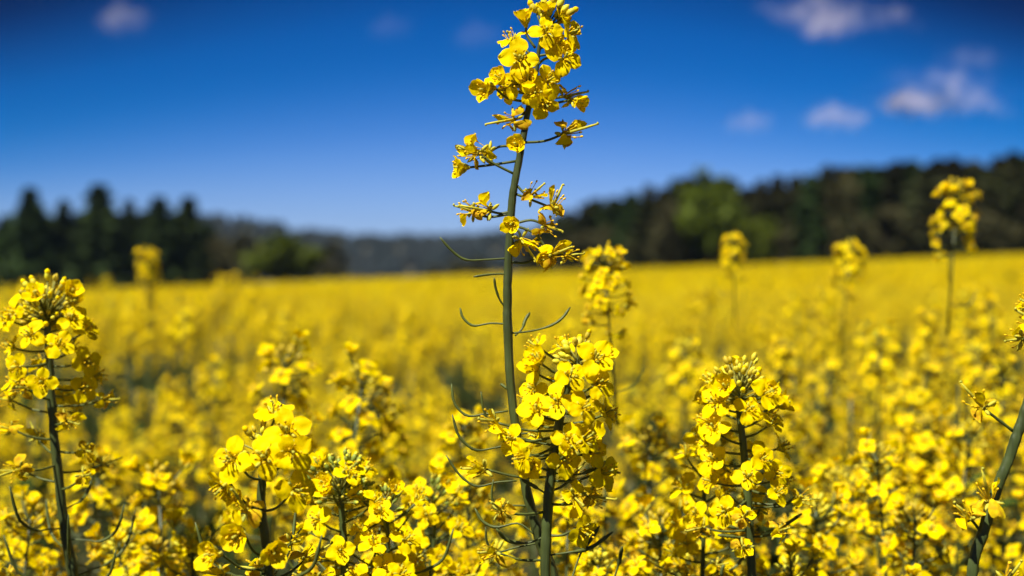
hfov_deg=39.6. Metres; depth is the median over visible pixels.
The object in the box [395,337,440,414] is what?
rapeseed plant
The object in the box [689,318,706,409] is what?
rapeseed plant
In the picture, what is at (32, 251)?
spruce tree
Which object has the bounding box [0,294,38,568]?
rapeseed plant
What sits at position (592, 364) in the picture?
rapeseed plant
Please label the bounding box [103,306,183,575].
rapeseed plant
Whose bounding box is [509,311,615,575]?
rapeseed plant
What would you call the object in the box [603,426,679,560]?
rapeseed plant
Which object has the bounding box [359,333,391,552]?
rapeseed plant
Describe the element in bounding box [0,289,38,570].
rapeseed plant
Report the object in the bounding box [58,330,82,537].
rapeseed plant
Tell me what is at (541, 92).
rapeseed plant
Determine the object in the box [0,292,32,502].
rapeseed plant
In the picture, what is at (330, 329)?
rapeseed plant
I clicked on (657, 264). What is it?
bare tree
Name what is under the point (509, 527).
rapeseed plant
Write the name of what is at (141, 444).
rapeseed plant
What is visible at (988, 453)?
rapeseed plant
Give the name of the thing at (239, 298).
rapeseed plant
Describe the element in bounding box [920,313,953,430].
rapeseed plant
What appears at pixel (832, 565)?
rapeseed plant
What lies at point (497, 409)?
rapeseed plant
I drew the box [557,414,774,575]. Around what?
rapeseed plant
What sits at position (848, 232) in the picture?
bare tree
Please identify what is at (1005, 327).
rapeseed plant
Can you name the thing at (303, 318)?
rapeseed plant
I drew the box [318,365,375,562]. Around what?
rapeseed plant
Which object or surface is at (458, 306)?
rapeseed plant
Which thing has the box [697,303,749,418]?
rapeseed plant
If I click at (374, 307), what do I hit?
rapeseed field
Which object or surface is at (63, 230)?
spruce tree
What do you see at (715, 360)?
rapeseed plant
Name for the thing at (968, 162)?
pine tree
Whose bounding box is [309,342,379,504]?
rapeseed plant
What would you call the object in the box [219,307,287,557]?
rapeseed plant
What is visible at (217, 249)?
bare tree
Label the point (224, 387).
rapeseed plant
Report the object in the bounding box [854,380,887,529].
rapeseed plant
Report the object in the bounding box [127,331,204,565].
rapeseed plant
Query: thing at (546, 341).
rapeseed plant
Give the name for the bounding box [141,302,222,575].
rapeseed plant
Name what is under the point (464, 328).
rapeseed plant
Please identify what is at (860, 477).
rapeseed plant
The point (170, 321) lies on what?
rapeseed plant
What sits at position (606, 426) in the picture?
rapeseed plant
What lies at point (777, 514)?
rapeseed plant
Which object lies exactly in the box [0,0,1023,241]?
sky
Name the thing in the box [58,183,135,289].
spruce tree
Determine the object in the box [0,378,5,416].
rapeseed plant
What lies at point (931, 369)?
rapeseed plant
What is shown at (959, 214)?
rapeseed plant
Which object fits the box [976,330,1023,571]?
rapeseed plant
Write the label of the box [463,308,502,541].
rapeseed plant
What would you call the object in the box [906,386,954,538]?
rapeseed plant
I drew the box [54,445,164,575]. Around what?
rapeseed plant
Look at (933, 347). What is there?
rapeseed plant
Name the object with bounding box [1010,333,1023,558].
rapeseed plant
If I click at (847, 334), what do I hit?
rapeseed plant
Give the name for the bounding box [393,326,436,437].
rapeseed plant
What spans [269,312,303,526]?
rapeseed plant
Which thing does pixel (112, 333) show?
rapeseed plant
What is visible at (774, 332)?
rapeseed plant
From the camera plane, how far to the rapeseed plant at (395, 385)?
5.09 m
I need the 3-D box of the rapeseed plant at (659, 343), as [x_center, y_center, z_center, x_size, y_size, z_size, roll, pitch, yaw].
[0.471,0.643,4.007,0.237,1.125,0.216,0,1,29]
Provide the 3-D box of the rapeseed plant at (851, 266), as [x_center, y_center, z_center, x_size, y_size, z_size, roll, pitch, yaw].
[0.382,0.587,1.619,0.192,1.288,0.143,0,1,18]
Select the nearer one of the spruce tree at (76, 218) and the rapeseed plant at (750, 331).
the rapeseed plant at (750, 331)
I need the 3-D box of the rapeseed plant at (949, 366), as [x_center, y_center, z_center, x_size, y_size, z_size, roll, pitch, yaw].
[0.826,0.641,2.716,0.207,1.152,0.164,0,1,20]
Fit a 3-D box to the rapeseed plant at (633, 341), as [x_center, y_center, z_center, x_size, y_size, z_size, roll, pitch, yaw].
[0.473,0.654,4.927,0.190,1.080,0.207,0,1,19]
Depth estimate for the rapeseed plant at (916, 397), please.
1.36 m
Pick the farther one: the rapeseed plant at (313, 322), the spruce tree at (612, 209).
the spruce tree at (612, 209)
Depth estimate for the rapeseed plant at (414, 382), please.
3.55 m
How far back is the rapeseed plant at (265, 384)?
4.10 m
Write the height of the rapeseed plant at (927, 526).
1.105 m
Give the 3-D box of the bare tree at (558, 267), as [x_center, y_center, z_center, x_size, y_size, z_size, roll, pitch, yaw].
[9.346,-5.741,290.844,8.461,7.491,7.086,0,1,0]
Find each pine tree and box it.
[516,226,540,271]
[552,209,576,270]
[567,203,596,263]
[585,198,597,211]
[623,183,666,267]
[632,187,671,266]
[661,175,707,264]
[697,178,748,263]
[736,179,782,263]
[741,185,754,264]
[768,174,785,262]
[775,174,803,254]
[812,163,844,254]
[833,165,844,180]
[864,165,916,257]
[886,160,904,171]
[895,164,950,256]
[903,157,946,252]
[925,156,963,256]
[926,161,987,255]
[963,160,982,164]
[965,156,1004,254]
[973,149,1023,249]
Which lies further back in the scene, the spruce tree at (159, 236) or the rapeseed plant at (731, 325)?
the spruce tree at (159, 236)
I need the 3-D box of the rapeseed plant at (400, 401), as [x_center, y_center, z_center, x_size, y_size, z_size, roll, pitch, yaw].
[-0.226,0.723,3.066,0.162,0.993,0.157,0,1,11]
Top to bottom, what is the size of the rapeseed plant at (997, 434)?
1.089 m
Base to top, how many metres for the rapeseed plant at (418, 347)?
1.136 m
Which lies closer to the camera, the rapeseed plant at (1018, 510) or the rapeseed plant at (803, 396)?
the rapeseed plant at (1018, 510)
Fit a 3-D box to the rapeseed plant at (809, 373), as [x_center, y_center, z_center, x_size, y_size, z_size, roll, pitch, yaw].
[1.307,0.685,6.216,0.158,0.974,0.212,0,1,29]
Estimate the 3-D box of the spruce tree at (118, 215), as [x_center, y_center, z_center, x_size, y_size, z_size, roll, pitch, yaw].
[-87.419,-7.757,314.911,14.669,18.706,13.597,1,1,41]
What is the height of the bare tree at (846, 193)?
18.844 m
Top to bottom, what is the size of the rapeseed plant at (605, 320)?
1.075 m
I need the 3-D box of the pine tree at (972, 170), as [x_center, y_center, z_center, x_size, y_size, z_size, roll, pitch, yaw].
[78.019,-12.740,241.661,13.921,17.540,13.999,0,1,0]
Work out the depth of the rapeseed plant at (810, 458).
1.50 m
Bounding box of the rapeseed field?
[0,253,1023,545]
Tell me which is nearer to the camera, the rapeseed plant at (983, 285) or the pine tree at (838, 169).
the rapeseed plant at (983, 285)
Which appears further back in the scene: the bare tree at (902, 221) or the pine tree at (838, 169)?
the pine tree at (838, 169)
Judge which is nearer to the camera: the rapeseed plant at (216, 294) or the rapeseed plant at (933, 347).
the rapeseed plant at (216, 294)
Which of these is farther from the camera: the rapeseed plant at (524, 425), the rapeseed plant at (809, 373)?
the rapeseed plant at (809, 373)
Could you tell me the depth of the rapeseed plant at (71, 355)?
4.53 m
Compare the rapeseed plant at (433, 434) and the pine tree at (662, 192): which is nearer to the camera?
the rapeseed plant at (433, 434)
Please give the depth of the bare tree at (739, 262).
273.65 m
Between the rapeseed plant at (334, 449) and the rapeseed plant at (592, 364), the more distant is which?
the rapeseed plant at (334, 449)
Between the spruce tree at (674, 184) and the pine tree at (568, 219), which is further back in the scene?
the pine tree at (568, 219)
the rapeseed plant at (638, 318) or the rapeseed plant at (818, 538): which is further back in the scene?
the rapeseed plant at (638, 318)
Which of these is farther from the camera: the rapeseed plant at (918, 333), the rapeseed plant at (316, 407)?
the rapeseed plant at (918, 333)
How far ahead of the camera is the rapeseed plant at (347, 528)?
2.50 m
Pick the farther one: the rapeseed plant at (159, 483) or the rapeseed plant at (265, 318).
the rapeseed plant at (265, 318)
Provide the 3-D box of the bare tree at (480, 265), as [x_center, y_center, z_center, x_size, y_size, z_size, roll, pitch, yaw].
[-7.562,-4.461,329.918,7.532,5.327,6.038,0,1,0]
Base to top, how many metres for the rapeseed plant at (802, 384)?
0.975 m
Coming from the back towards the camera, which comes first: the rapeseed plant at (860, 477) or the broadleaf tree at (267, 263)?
the broadleaf tree at (267, 263)
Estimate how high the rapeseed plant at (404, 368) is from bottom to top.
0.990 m
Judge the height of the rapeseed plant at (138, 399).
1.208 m
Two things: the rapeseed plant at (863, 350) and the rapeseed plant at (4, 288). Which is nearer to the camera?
the rapeseed plant at (863, 350)
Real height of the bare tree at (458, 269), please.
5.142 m
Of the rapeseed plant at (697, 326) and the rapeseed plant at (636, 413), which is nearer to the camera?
the rapeseed plant at (636, 413)
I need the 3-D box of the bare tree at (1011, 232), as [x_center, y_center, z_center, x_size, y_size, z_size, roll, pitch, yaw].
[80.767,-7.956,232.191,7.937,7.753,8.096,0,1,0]
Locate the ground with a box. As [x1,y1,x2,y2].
[0,360,1021,575]
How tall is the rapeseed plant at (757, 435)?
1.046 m
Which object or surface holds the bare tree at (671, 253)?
on the ground
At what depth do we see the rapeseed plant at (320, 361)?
3.85 m
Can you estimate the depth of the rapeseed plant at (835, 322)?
3.19 m
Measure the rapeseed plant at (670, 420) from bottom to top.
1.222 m
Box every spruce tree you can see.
[0,186,61,292]
[0,214,12,290]
[43,213,54,239]
[49,199,77,285]
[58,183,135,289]
[73,211,82,228]
[115,212,121,233]
[118,199,142,282]
[125,195,190,287]
[137,210,149,241]
[169,211,178,221]
[173,195,217,285]
[199,221,223,284]
[527,223,552,272]
[536,214,578,271]
[581,198,603,270]
[597,196,622,268]
[603,191,656,268]
[658,178,682,267]
[678,182,719,266]
[784,173,834,262]
[830,164,891,259]
[838,165,859,260]
[874,165,902,258]
[891,159,947,258]
[947,165,1000,256]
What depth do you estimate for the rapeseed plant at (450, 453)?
2.42 m
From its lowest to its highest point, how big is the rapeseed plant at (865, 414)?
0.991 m
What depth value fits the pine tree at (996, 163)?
237.25 m
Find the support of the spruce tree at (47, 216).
on the ground
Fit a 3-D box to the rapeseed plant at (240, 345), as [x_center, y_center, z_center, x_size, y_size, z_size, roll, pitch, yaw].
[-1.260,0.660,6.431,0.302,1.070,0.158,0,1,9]
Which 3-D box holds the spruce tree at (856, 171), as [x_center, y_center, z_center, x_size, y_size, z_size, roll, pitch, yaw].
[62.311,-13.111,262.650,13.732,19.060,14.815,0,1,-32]
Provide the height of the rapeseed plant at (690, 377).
1.124 m
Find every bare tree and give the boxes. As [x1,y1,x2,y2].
[205,233,232,282]
[221,229,269,283]
[298,243,319,280]
[312,239,349,279]
[423,265,443,276]
[444,259,468,275]
[466,257,494,274]
[514,239,556,272]
[540,242,576,271]
[567,231,598,270]
[586,224,620,267]
[622,237,656,268]
[644,261,667,267]
[645,198,690,267]
[719,260,747,264]
[748,246,782,263]
[768,221,811,261]
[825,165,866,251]
[828,222,865,260]
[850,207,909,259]
[876,202,922,258]
[890,212,943,257]
[923,226,961,254]
[947,207,1004,255]
[981,218,1023,254]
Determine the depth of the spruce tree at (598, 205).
296.94 m
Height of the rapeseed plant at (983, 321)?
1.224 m
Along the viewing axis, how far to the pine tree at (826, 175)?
258.30 m
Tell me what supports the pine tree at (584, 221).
on the ground
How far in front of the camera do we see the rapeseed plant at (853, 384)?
2.27 m
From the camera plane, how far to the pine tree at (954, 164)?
243.76 m
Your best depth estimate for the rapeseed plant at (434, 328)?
6.64 m
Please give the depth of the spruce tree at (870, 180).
254.41 m
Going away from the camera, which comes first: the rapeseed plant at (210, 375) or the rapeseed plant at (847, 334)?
the rapeseed plant at (210, 375)
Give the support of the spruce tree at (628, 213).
on the ground
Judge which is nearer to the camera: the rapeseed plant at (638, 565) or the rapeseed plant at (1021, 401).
the rapeseed plant at (638, 565)
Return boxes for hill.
[214,224,754,283]
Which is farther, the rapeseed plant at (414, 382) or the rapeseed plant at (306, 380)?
the rapeseed plant at (306, 380)
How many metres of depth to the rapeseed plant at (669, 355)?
4.89 m
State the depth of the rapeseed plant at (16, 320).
4.15 m
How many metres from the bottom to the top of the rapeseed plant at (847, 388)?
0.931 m
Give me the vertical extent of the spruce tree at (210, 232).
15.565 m
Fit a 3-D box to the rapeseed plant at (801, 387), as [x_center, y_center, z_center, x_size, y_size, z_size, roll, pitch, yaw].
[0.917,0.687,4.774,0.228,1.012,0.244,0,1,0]
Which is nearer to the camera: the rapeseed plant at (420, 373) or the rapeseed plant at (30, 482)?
the rapeseed plant at (30, 482)
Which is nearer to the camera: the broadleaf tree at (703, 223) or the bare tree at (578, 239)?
the broadleaf tree at (703, 223)
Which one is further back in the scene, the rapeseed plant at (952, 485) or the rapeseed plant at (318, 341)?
the rapeseed plant at (318, 341)
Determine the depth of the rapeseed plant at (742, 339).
3.98 m
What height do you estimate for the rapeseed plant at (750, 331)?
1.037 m
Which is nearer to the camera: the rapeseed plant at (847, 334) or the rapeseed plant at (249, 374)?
the rapeseed plant at (249, 374)
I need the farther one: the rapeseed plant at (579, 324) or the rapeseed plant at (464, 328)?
the rapeseed plant at (464, 328)
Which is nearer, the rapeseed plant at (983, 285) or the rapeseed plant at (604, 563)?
the rapeseed plant at (604, 563)
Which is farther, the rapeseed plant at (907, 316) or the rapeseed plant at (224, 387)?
the rapeseed plant at (907, 316)
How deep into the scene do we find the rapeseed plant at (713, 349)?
6.45 m
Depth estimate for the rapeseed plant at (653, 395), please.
3.65 m
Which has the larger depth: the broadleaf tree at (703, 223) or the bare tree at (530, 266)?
the bare tree at (530, 266)
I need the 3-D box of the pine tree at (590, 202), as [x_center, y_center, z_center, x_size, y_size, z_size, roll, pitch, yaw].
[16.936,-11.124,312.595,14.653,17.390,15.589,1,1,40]
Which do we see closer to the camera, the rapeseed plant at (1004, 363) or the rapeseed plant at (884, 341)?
the rapeseed plant at (884, 341)
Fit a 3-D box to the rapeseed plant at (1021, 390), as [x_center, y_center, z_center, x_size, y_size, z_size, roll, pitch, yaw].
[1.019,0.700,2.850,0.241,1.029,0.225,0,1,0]
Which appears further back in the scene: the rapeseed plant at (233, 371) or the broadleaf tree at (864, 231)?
the broadleaf tree at (864, 231)
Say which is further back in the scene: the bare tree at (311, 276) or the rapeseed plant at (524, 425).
the bare tree at (311, 276)
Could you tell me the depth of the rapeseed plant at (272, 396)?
5.06 m
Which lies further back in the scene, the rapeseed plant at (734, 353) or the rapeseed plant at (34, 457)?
the rapeseed plant at (734, 353)
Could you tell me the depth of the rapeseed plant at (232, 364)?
5.63 m
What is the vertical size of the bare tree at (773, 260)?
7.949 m
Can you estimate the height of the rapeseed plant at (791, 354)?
1.181 m
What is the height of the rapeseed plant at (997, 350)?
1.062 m
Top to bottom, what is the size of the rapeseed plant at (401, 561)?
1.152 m
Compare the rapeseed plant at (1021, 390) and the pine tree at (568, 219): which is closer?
the rapeseed plant at (1021, 390)
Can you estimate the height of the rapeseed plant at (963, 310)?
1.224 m
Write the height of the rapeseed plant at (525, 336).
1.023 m
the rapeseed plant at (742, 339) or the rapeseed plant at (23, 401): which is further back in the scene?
the rapeseed plant at (742, 339)
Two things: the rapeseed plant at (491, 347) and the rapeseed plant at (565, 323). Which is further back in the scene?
the rapeseed plant at (491, 347)
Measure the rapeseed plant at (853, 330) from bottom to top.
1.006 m
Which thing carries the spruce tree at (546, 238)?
on the ground
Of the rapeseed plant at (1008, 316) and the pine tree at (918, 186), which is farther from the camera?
the pine tree at (918, 186)
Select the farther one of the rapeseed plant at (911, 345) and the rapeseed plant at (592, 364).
the rapeseed plant at (911, 345)
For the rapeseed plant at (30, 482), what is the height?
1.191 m
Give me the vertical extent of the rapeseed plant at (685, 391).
1.190 m
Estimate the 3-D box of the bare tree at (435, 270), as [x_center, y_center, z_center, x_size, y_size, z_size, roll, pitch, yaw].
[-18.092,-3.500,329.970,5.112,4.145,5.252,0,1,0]
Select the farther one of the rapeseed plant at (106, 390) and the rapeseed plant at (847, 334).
the rapeseed plant at (847, 334)
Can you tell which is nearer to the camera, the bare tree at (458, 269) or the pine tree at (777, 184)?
the pine tree at (777, 184)
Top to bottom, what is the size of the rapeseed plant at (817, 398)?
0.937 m
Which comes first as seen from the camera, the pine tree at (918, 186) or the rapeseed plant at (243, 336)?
the rapeseed plant at (243, 336)
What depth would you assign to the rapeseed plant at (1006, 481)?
2.13 m
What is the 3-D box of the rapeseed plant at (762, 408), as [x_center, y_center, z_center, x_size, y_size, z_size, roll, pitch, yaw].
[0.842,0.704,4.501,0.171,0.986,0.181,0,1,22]
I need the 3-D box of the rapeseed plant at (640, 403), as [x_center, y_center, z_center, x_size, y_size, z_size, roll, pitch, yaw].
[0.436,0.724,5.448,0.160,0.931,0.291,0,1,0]
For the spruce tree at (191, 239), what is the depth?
288.29 m
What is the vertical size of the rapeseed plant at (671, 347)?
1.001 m
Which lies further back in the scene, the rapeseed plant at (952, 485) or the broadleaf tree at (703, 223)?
the broadleaf tree at (703, 223)
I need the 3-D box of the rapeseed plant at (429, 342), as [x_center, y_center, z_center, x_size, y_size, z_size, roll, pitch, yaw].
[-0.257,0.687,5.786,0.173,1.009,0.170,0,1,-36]
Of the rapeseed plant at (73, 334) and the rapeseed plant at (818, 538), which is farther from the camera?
the rapeseed plant at (73, 334)
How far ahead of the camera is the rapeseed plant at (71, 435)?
2.57 m
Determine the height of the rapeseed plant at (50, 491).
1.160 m
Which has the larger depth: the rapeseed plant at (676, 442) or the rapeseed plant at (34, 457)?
the rapeseed plant at (676, 442)
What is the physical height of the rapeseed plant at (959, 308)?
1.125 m
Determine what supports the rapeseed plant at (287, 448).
on the ground
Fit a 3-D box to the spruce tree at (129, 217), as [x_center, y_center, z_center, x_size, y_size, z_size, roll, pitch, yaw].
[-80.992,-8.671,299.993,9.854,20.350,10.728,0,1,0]
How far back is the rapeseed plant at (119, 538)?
0.95 m
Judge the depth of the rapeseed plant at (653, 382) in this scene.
5.26 m
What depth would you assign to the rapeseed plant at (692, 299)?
3.47 m
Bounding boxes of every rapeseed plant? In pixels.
[0,268,136,575]
[0,283,62,575]
[0,285,26,526]
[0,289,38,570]
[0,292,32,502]
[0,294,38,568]
[0,309,89,575]
[0,313,97,572]
[0,318,88,575]
[0,319,81,484]
[0,326,44,539]
[0,331,14,570]
[0,339,35,501]
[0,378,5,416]
[0,445,253,575]
[0,485,185,575]
[2,308,43,502]
[3,278,68,573]
[13,355,70,549]
[18,449,200,575]
[19,325,91,567]
[20,304,117,575]
[32,294,104,572]
[40,357,70,566]
[52,329,98,574]
[54,336,93,536]
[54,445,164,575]
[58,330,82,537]
[65,313,115,575]
[68,306,100,545]
[71,318,164,560]
[72,340,126,554]
[78,293,143,555]
[80,291,121,575]
[84,519,150,575]
[85,350,111,554]
[87,275,120,456]
[98,316,130,555]
[99,294,178,529]
[102,245,184,574]
[102,310,190,573]
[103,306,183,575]
[103,330,155,529]
[109,285,183,548]
[126,302,179,541]
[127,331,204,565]
[133,307,204,431]
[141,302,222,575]
[144,290,224,532]
[147,306,214,524]
[150,508,233,575]
[161,341,219,515]
[163,352,312,574]
[178,380,298,562]
[181,295,221,521]
[183,308,225,521]
[184,410,307,575]
[187,275,258,551]
[189,292,254,562]
[193,272,259,571]
[193,394,333,575]
[200,472,325,575]
[205,366,324,572]
[207,316,265,456]
[207,360,249,551]
[208,335,239,465]
[211,273,250,564]
[211,366,266,574]
[216,323,286,482]
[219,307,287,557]
[221,339,285,548]
[222,328,439,575]
[231,353,280,552]
[233,311,289,575]
[237,309,312,575]
[241,324,274,408]
[249,354,300,395]
[249,355,297,431]
[262,347,290,572]
[263,360,311,563]
[266,349,324,575]
[267,342,499,575]
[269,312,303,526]
[270,430,380,570]
[281,313,334,547]
[282,319,310,415]
[282,343,328,515]
[287,447,484,575]
[291,344,329,440]
[295,318,366,506]
[299,311,368,545]
[305,498,382,573]
[306,389,358,442]
[307,346,364,517]
[308,347,395,549]
[309,312,357,445]
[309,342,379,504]
[312,333,358,471]
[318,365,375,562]
[337,340,378,438]
[341,339,410,509]
[342,368,450,478]
[358,420,497,575]
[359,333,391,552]
[361,460,614,575]
[364,347,429,512]
[368,341,409,476]
[370,324,428,521]
[370,368,418,510]
[373,392,433,532]
[373,407,465,575]
[374,303,467,526]
[378,346,410,517]
[380,339,426,503]
[383,349,436,445]
[386,390,517,566]
[388,336,439,428]
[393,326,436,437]
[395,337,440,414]
[397,466,523,575]
[398,421,442,563]
[408,376,447,447]
[412,331,472,507]
[422,334,457,544]
[424,311,470,500]
[428,323,460,507]
[433,312,496,550]
[436,341,498,550]
[438,300,467,560]
[439,0,598,575]
[452,473,658,575]
[460,329,623,575]
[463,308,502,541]
[464,325,525,571]
[464,327,504,498]
[466,345,526,574]
[466,356,504,570]
[470,562,513,575]
[471,484,626,575]
[480,364,520,575]
[485,334,523,574]
[485,413,588,575]
[493,325,522,459]
[499,323,530,545]
[499,356,526,570]
[504,329,590,484]
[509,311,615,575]
[514,356,552,546]
[515,338,566,508]
[519,334,587,516]
[521,376,652,573]
[522,351,619,568]
[542,326,585,420]
[543,413,595,552]
[546,318,574,523]
[549,354,634,491]
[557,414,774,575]
[561,319,601,421]
[568,388,621,544]
[574,241,645,575]
[583,309,618,418]
[584,322,647,560]
[590,318,620,451]
[590,329,764,573]
[591,320,615,554]
[597,314,662,519]
[602,318,661,423]
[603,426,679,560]
[607,384,662,559]
[610,356,648,561]
[614,342,755,567]
[615,367,731,575]
[616,493,827,575]
[622,322,675,570]
[622,347,666,527]
[627,317,714,540]
[628,316,658,546]
[634,319,674,498]
[636,313,685,566]
[640,303,682,507]
[640,361,699,575]
[645,340,720,478]
[648,352,819,575]
[658,286,739,564]
[658,287,729,572]
[660,402,730,469]
[661,336,691,446]
[661,348,697,464]
[665,475,920,575]
[686,368,843,575]
[689,231,767,573]
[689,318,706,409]
[690,342,717,358]
[696,346,741,559]
[696,400,814,572]
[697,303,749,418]
[698,313,814,571]
[698,321,767,503]
[700,343,844,573]
[703,321,749,364]
[711,356,762,444]
[723,319,772,464]
[724,310,788,434]
[732,333,853,572]
[747,319,791,360]
[749,287,820,570]
[756,345,813,571]
[758,365,906,557]
[760,320,915,571]
[761,320,822,537]
[761,387,814,568]
[762,355,807,571]
[764,315,874,571]
[770,314,811,393]
[771,305,857,554]
[772,238,918,575]
[773,342,823,489]
[777,336,819,535]
[783,343,839,476]
[789,489,955,575]
[794,339,825,465]
[798,315,917,573]
[798,358,858,567]
[799,419,895,571]
[801,427,913,575]
[804,320,853,439]
[804,344,843,502]
[808,283,857,502]
[815,335,861,564]
[827,329,871,471]
[829,328,883,501]
[830,347,869,542]
[831,382,880,564]
[834,406,1023,575]
[837,408,1005,575]
[851,339,912,429]
[852,382,941,562]
[853,319,922,564]
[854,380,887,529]
[859,348,910,434]
[860,355,1023,575]
[862,317,896,427]
[865,435,1005,575]
[874,177,1023,575]
[880,340,954,553]
[880,349,914,562]
[881,305,1007,575]
[882,347,950,575]
[886,334,933,493]
[889,300,926,404]
[894,293,1015,575]
[895,307,945,388]
[896,322,982,564]
[906,338,964,460]
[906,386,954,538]
[907,383,1022,573]
[909,292,975,541]
[910,321,957,393]
[916,314,1006,571]
[919,422,1017,574]
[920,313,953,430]
[934,297,984,515]
[944,281,1020,532]
[948,284,1023,570]
[950,385,1023,564]
[952,346,1017,406]
[953,292,1023,575]
[954,297,973,542]
[959,364,1013,565]
[963,315,1012,412]
[972,296,1020,559]
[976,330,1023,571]
[982,478,1023,574]
[985,343,1023,541]
[990,308,1016,551]
[991,336,1023,469]
[993,414,1023,567]
[996,355,1013,416]
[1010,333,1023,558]
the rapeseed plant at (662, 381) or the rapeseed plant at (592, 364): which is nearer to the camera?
the rapeseed plant at (592, 364)
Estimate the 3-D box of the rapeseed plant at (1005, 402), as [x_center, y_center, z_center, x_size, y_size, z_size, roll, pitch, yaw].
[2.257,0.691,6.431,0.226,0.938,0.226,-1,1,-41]
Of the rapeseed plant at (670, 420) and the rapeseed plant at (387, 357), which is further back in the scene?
the rapeseed plant at (387, 357)
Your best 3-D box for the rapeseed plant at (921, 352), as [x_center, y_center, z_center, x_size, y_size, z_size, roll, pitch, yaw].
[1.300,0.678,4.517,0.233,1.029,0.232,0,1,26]
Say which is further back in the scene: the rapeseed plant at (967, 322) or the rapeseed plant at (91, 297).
the rapeseed plant at (91, 297)
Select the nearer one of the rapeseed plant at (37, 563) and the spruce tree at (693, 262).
the rapeseed plant at (37, 563)
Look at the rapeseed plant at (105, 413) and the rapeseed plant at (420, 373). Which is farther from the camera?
the rapeseed plant at (420, 373)
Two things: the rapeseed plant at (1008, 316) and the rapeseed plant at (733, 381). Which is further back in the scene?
the rapeseed plant at (1008, 316)
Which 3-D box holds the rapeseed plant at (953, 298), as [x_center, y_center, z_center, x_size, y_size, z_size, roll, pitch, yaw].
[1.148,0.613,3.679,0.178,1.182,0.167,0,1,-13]
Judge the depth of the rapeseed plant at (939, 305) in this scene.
3.27 m
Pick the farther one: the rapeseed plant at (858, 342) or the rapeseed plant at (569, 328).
the rapeseed plant at (569, 328)
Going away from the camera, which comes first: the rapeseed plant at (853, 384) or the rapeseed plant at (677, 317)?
the rapeseed plant at (853, 384)
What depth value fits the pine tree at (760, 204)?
266.79 m
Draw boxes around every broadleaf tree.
[238,231,329,281]
[676,165,748,265]
[737,213,784,263]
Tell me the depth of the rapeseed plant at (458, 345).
4.89 m
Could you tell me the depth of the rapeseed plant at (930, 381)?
2.37 m
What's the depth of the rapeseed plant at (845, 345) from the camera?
5.65 m
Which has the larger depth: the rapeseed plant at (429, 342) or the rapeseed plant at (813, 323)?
the rapeseed plant at (429, 342)
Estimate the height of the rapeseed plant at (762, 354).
1.160 m
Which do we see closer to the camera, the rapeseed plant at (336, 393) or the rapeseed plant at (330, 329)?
the rapeseed plant at (336, 393)
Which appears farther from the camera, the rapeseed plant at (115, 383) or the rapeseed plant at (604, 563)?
the rapeseed plant at (115, 383)
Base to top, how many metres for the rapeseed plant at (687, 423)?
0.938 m
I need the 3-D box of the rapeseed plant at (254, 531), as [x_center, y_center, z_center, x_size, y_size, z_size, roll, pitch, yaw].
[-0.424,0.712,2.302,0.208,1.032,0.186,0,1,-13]
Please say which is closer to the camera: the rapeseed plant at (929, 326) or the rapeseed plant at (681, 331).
the rapeseed plant at (681, 331)
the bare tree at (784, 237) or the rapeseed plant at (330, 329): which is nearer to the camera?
the rapeseed plant at (330, 329)
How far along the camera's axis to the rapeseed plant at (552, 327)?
6.27 m
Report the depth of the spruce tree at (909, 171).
256.31 m
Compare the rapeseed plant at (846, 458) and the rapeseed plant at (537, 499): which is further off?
the rapeseed plant at (846, 458)
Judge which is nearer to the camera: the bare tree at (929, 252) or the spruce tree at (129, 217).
the bare tree at (929, 252)
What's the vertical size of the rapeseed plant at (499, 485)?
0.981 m
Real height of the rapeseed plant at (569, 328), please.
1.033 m
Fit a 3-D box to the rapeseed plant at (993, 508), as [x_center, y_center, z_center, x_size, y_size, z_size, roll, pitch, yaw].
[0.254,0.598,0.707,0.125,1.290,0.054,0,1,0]
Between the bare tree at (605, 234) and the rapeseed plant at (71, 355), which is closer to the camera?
the rapeseed plant at (71, 355)
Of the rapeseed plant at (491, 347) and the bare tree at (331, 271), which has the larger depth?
the bare tree at (331, 271)
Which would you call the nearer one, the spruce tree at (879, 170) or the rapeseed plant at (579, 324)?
the rapeseed plant at (579, 324)
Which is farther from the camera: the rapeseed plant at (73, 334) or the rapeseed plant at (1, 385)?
the rapeseed plant at (1, 385)
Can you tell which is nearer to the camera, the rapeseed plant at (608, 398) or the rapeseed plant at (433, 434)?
the rapeseed plant at (433, 434)
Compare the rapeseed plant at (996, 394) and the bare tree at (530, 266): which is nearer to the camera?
the rapeseed plant at (996, 394)
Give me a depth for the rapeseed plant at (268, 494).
2.47 m
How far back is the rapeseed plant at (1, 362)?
4.69 m
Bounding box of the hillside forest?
[198,211,950,283]
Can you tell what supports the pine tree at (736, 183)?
on the ground
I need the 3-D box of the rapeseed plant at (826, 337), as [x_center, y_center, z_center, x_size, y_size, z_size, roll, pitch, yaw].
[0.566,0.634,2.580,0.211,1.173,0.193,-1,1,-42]
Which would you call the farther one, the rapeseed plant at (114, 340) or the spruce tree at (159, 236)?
the spruce tree at (159, 236)
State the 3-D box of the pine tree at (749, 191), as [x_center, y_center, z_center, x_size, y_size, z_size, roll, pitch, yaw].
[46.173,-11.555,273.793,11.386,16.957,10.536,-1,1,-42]
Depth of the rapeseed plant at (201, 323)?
3.59 m
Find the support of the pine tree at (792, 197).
on the ground

